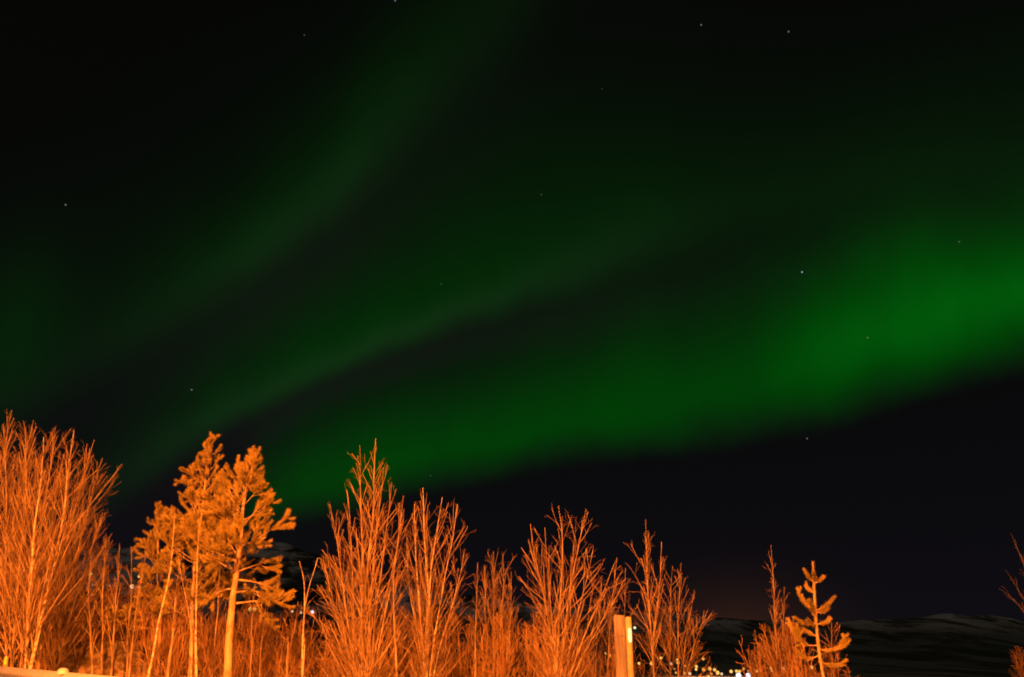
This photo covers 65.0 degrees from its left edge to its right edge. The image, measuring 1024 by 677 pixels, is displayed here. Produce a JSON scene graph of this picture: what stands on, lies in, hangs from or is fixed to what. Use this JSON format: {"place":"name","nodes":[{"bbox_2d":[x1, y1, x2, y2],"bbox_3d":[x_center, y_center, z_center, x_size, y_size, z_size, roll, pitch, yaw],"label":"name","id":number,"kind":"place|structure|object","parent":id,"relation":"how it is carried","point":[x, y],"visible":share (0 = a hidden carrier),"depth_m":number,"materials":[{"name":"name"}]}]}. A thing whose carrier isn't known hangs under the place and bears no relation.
{"place":"outdoors","nodes":[
{"label":"outdoors","id":0,"kind":"place"},
{"bbox_2d":[0,540,1023,676],"bbox_3d":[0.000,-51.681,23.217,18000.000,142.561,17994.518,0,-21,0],"label":"ground","id":1,"kind":"structure","parent":0,"point":[947,645],"depth_m":848.20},
{"bbox_2d":[0,410,46,646],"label":"bare tree","id":2,"kind":"object","parent":1,"relation":"on","point":[10,494],"visible":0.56,"depth_m":16.79,"materials":[{"name":"orange plant"}]},
{"bbox_2d":[0,619,71,669],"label":"shrub","id":3,"kind":"object","parent":1,"relation":"on","point":[42,666],"visible":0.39,"depth_m":15.91,"materials":[{"name":"brown plant"}]},
{"bbox_2d":[0,422,75,667],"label":"bare tree","id":4,"kind":"object","parent":1,"relation":"on","point":[5,610],"visible":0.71,"depth_m":16.05,"materials":[{"name":"orange plant"}]},
{"bbox_2d":[0,583,81,667],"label":"shrub","id":5,"kind":"object","parent":1,"relation":"on","point":[3,646],"visible":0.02,"depth_m":18.20,"materials":[{"name":"brown plant"}]},
{"bbox_2d":[0,456,112,660],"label":"bare tree","id":6,"kind":"object","parent":1,"relation":"on","point":[44,544],"visible":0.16,"depth_m":19.95,"materials":[{"name":"orange plant"}]},
{"bbox_2d":[0,656,114,676],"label":"guardrail","id":7,"kind":"object","parent":1,"relation":"on","point":[5,671],"visible":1,"depth_m":11.01,"materials":[{"name":"metal"}]},
{"bbox_2d":[0,441,121,670],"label":"bare tree","id":8,"kind":"object","parent":1,"relation":"on","point":[58,617],"visible":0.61,"depth_m":16.62,"materials":[{"name":"orange plant"}]},
{"bbox_2d":[0,432,122,668],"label":"bare tree","id":9,"kind":"object","parent":1,"relation":"on","point":[40,610],"visible":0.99,"depth_m":15.03,"materials":[{"name":"orange plant"}]},
{"bbox_2d":[12,585,134,662],"bbox_3d":[-9.751,6.828,17.816,2.171,2.616,2.547,-11,-24,26],"label":"shrub","id":10,"kind":"object","parent":1,"relation":"on","point":[74,621],"visible":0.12,"depth_m":17.76,"materials":[{"name":"brown plant"}]},
{"bbox_2d":[80,602,121,639],"bbox_3d":[-10.070,7.464,19.045,1.667,2.477,2.194,-2,-22,6],"label":"shrub","id":11,"kind":"object","parent":1,"relation":"on","point":[99,626],"depth_m":19.40,"materials":[{"name":"brown plant"}]},
{"bbox_2d":[22,639,185,676],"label":"earth mound","id":12,"kind":"object","parent":1,"relation":"on","point":[84,664],"visible":0.39,"depth_m":16.87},
{"bbox_2d":[53,488,118,670],"bbox_3d":[-9.340,5.461,17.489,1.516,4.964,1.053,0,-21,0],"label":"bare tree","id":13,"kind":"object","parent":12,"relation":"on","point":[84,640],"visible":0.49,"depth_m":17.34,"materials":[{"name":"orange plant"}]},
{"bbox_2d":[68,535,139,676],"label":"bare tree","id":14,"kind":"object","parent":1,"relation":"on","point":[108,633],"visible":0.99,"depth_m":16.18,"materials":[{"name":"orange plant"}]},
{"bbox_2d":[66,567,150,640],"bbox_3d":[-9.332,6.861,18.384,2.054,3.255,2.703,8,-23,-21],"label":"shrub","id":15,"kind":"object","parent":1,"relation":"on","point":[107,625],"visible":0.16,"depth_m":18.80,"materials":[{"name":"brown plant"}]},
{"bbox_2d":[85,565,186,641],"bbox_3d":[-8.961,7.142,18.994,2.048,3.544,2.150,-1,-21,2],"label":"shrub","id":16,"kind":"object","parent":1,"relation":"on","point":[131,609],"visible":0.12,"depth_m":19.02,"materials":[{"name":"brown plant"}]},
{"bbox_2d":[124,547,151,676],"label":"sapling","id":17,"kind":"object","parent":1,"relation":"on","point":[131,652],"visible":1,"depth_m":14.29,"materials":[{"name":"orange plant"}]},
{"bbox_2d":[84,573,208,675],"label":"shrub","id":18,"kind":"object","parent":1,"relation":"on","point":[145,631],"visible":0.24,"depth_m":18.19,"materials":[{"name":"brown plant"}]},
{"bbox_2d":[99,501,207,662],"bbox_3d":[-7.812,5.844,17.479,1.994,4.739,1.548,-8,-23,20],"label":"pine tree","id":19,"kind":"object","parent":1,"relation":"on","point":[155,552],"visible":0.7,"depth_m":17.69,"materials":[{"name":"orange plant"}]},
{"bbox_2d":[145,557,187,676],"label":"sapling","id":20,"kind":"object","parent":1,"relation":"on","point":[167,672],"visible":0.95,"depth_m":14.04,"materials":[{"name":"orange plant"}]},
{"bbox_2d":[147,515,191,676],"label":"sapling","id":21,"kind":"object","parent":1,"relation":"on","point":[154,645],"visible":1,"depth_m":13.68,"materials":[{"name":"brown plant"}]},
{"bbox_2d":[109,593,239,676],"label":"shrub","id":22,"kind":"object","parent":1,"relation":"on","point":[177,625],"visible":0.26,"depth_m":17.69,"materials":[{"name":"brown plant"}]},
{"bbox_2d":[114,575,238,676],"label":"shrub","id":23,"kind":"object","parent":1,"relation":"on","point":[161,672],"visible":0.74,"depth_m":16.71,"materials":[{"name":"brown plant"}]},
{"bbox_2d":[164,513,214,676],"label":"sapling","id":24,"kind":"object","parent":1,"relation":"on","point":[196,645],"visible":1,"depth_m":13.76,"materials":[{"name":"brown plant"}]},
{"bbox_2d":[147,581,246,676],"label":"shrub","id":25,"kind":"object","parent":1,"relation":"on","point":[197,627],"visible":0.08,"depth_m":18.73,"materials":[{"name":"brown plant"}]},
{"bbox_2d":[150,431,255,676],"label":"pine tree","id":26,"kind":"object","parent":1,"relation":"on","point":[224,578],"visible":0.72,"depth_m":16.88,"materials":[{"name":"orange plant"}]},
{"bbox_2d":[178,583,255,676],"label":"shrub","id":27,"kind":"object","parent":1,"relation":"on","point":[213,625],"visible":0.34,"depth_m":18.15,"materials":[{"name":"brown plant"}]},
{"bbox_2d":[205,561,230,676],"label":"sapling","id":28,"kind":"object","parent":1,"relation":"on","point":[211,675],"visible":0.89,"depth_m":14.61,"materials":[{"name":"orange plant"}]},
{"bbox_2d":[173,445,295,676],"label":"pine tree","id":29,"kind":"object","parent":1,"relation":"on","point":[234,531],"visible":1,"depth_m":14.95,"materials":[{"name":"orange plant"}]},
{"bbox_2d":[180,603,311,676],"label":"shrub","id":30,"kind":"object","parent":1,"relation":"on","point":[220,654],"visible":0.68,"depth_m":16.35,"materials":[{"name":"brown plant"}]},
{"bbox_2d":[233,580,270,676],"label":"sapling","id":31,"kind":"object","parent":1,"relation":"on","point":[251,630],"visible":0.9,"depth_m":14.77,"materials":[{"name":"orange plant"}]},
{"bbox_2d":[194,598,334,676],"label":"shrub","id":32,"kind":"object","parent":1,"relation":"on","point":[265,649],"visible":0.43,"depth_m":17.37,"materials":[{"name":"brown plant"}]},
{"bbox_2d":[233,602,330,676],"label":"shrub","id":33,"kind":"object","parent":1,"relation":"on","point":[257,661],"visible":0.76,"depth_m":16.64,"materials":[{"name":"brown plant"}]},
{"bbox_2d":[273,616,298,676],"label":"sapling","id":34,"kind":"object","parent":1,"relation":"on","point":[287,651],"visible":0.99,"depth_m":13.52,"materials":[{"name":"orange plant"}]},
{"bbox_2d":[252,608,338,675],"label":"shrub","id":35,"kind":"object","parent":1,"relation":"on","point":[283,625],"visible":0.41,"depth_m":19.11,"materials":[{"name":"brown plant"}]},
{"bbox_2d":[277,558,317,676],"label":"sapling","id":36,"kind":"object","parent":1,"relation":"on","point":[302,639],"visible":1,"depth_m":13.24,"materials":[{"name":"brown plant"}]},
{"bbox_2d":[266,642,340,676],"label":"shrub","id":37,"kind":"object","parent":1,"relation":"on","point":[306,660],"visible":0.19,"depth_m":18.09,"materials":[{"name":"brown plant"}]},
{"bbox_2d":[282,619,358,676],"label":"shrub","id":38,"kind":"object","parent":1,"relation":"on","point":[321,665],"visible":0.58,"depth_m":16.11,"materials":[{"name":"brown plant"}]},
{"bbox_2d":[304,616,396,676],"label":"shrub","id":39,"kind":"object","parent":1,"relation":"on","point":[378,627],"visible":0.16,"depth_m":17.22,"materials":[{"name":"brown plant"}]},
{"bbox_2d":[301,440,423,676],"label":"birch tree","id":40,"kind":"object","parent":1,"relation":"on","point":[359,663],"visible":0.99,"depth_m":14.23,"materials":[{"name":"orange plant"}]},
{"bbox_2d":[332,637,432,676],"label":"shrub","id":41,"kind":"object","parent":1,"relation":"on","point":[378,667],"visible":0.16,"depth_m":15.29,"materials":[{"name":"brown plant"}]},
{"bbox_2d":[380,514,415,676],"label":"birch tree","id":42,"kind":"object","parent":1,"relation":"on","point":[394,644],"visible":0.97,"depth_m":13.77,"materials":[{"name":"orange plant"}]},
{"bbox_2d":[357,592,438,676],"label":"shrub","id":43,"kind":"object","parent":1,"relation":"on","point":[399,653],"visible":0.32,"depth_m":17.25,"materials":[{"name":"brown plant"}]},
{"bbox_2d":[385,492,474,676],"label":"birch tree","id":44,"kind":"object","parent":1,"relation":"on","point":[425,649],"visible":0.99,"depth_m":14.54,"materials":[{"name":"orange plant"}]},
{"bbox_2d":[397,631,476,676],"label":"shrub","id":45,"kind":"object","parent":1,"relation":"on","point":[441,658],"visible":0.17,"depth_m":17.49,"materials":[{"name":"brown plant"}]},
{"bbox_2d":[418,613,513,676],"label":"shrub","id":46,"kind":"object","parent":1,"relation":"on","point":[453,641],"visible":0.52,"depth_m":16.23,"materials":[{"name":"brown plant"}]},
{"bbox_2d":[437,629,506,676],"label":"shrub","id":47,"kind":"object","parent":1,"relation":"on","point":[461,666],"visible":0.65,"depth_m":15.78,"materials":[{"name":"brown plant"}]},
{"bbox_2d":[463,563,491,676],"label":"birch tree","id":48,"kind":"object","parent":1,"relation":"on","point":[475,668],"visible":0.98,"depth_m":14.97,"materials":[{"name":"orange plant"}]},
{"bbox_2d":[444,613,526,676],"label":"shrub","id":49,"kind":"object","parent":1,"relation":"on","point":[478,647],"visible":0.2,"depth_m":16.86,"materials":[{"name":"brown plant"}]},
{"bbox_2d":[462,548,525,676],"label":"birch tree","id":50,"kind":"object","parent":1,"relation":"on","point":[493,609],"visible":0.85,"depth_m":16.01,"materials":[{"name":"orange plant"}]},
{"bbox_2d":[467,613,570,676],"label":"shrub","id":51,"kind":"object","parent":1,"relation":"on","point":[502,646],"visible":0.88,"depth_m":15.16,"materials":[{"name":"brown plant"}]},
{"bbox_2d":[485,612,585,676],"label":"shrub","id":52,"kind":"object","parent":1,"relation":"on","point":[528,664],"visible":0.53,"depth_m":15.72,"materials":[{"name":"brown plant"}]},
{"bbox_2d":[490,604,582,676],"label":"shrub","id":53,"kind":"object","parent":1,"relation":"on","point":[515,665],"visible":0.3,"depth_m":16.61,"materials":[{"name":"brown plant"}]},
{"bbox_2d":[519,633,586,676],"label":"shrub","id":54,"kind":"object","parent":1,"relation":"on","point":[547,661],"visible":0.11,"depth_m":17.46,"materials":[{"name":"brown plant"}]},
{"bbox_2d":[528,642,609,676],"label":"shrub","id":55,"kind":"object","parent":1,"relation":"on","point":[593,659],"visible":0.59,"depth_m":15.20,"materials":[{"name":"brown plant"}]},
{"bbox_2d":[515,506,630,676],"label":"bare tree","id":56,"kind":"object","parent":1,"relation":"on","point":[556,670],"visible":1,"depth_m":14.06,"materials":[{"name":"orange plant"}]},
{"bbox_2d":[542,616,615,676],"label":"shrub","id":57,"kind":"object","parent":1,"relation":"on","point":[594,656],"visible":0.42,"depth_m":15.98,"materials":[{"name":"brown plant"}]},
{"bbox_2d":[583,561,638,676],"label":"bare tree","id":58,"kind":"object","parent":1,"relation":"on","point":[600,662],"visible":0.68,"depth_m":16.44,"materials":[{"name":"orange plant"}]},
{"bbox_2d":[569,633,668,676],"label":"shrub","id":59,"kind":"object","parent":1,"relation":"on","point":[633,661],"visible":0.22,"depth_m":18.07,"materials":[{"name":"brown plant"}]},
{"bbox_2d":[613,615,627,676],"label":"wooden post","id":60,"kind":"object","parent":1,"relation":"on","point":[620,647],"visible":0.98,"depth_m":7.99,"materials":[{"name":"brown wood"}]},
{"bbox_2d":[625,617,633,676],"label":"marker pole","id":61,"kind":"object","parent":1,"relation":"on","point":[629,646],"visible":1,"depth_m":7.68,"materials":[{"name":"orange"}]},
{"bbox_2d":[621,519,673,676],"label":"birch tree","id":62,"kind":"object","parent":1,"relation":"on","point":[652,643],"visible":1,"depth_m":14.70,"materials":[{"name":"orange plant"}]},
{"bbox_2d":[637,566,716,676],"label":"bare tree","id":63,"kind":"object","parent":1,"relation":"on","point":[678,651],"visible":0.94,"depth_m":15.91,"materials":[{"name":"orange plant"}]},
{"bbox_2d":[705,631,800,676],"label":"shrub","id":64,"kind":"object","parent":1,"relation":"on","point":[759,661],"visible":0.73,"depth_m":17.18,"materials":[{"name":"brown plant"}]},
{"bbox_2d":[761,550,793,676],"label":"bare tree","id":65,"kind":"object","parent":1,"relation":"on","point":[775,639],"visible":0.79,"depth_m":16.89,"materials":[{"name":"orange plant"}]},
{"bbox_2d":[735,618,837,676],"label":"shrub","id":66,"kind":"object","parent":1,"relation":"on","point":[787,655],"visible":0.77,"depth_m":16.29,"materials":[{"name":"brown plant"}]},
{"bbox_2d":[754,622,850,676],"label":"shrub","id":67,"kind":"object","parent":1,"relation":"on","point":[798,670],"visible":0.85,"depth_m":15.46,"materials":[{"name":"brown plant"}]},
{"bbox_2d":[786,561,851,676],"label":"pine tree","id":68,"kind":"object","parent":1,"relation":"on","point":[842,643],"visible":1,"depth_m":14.11,"materials":[{"name":"orange plant"}]},
{"bbox_2d":[805,654,859,676],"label":"shrub","id":69,"kind":"object","parent":1,"relation":"on","point":[836,672],"visible":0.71,"depth_m":15.62,"materials":[{"name":"brown plant"}]},
{"bbox_2d":[1002,537,1023,611],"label":"bare tree","id":70,"kind":"object","parent":1,"relation":"on","point":[1021,595],"visible":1,"depth_m":31.46,"materials":[{"name":"orange plant"}]},
{"bbox_2d":[1009,646,1023,676],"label":"shrub","id":71,"kind":"object","parent":1,"relation":"on","point":[1020,670],"visible":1,"depth_m":27.97,"materials":[{"name":"brown plant"}]},
{"bbox_2d":[0,0,1023,622],"label":"sky","id":72,"kind":"structure","parent":0,"point":[742,280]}
]}

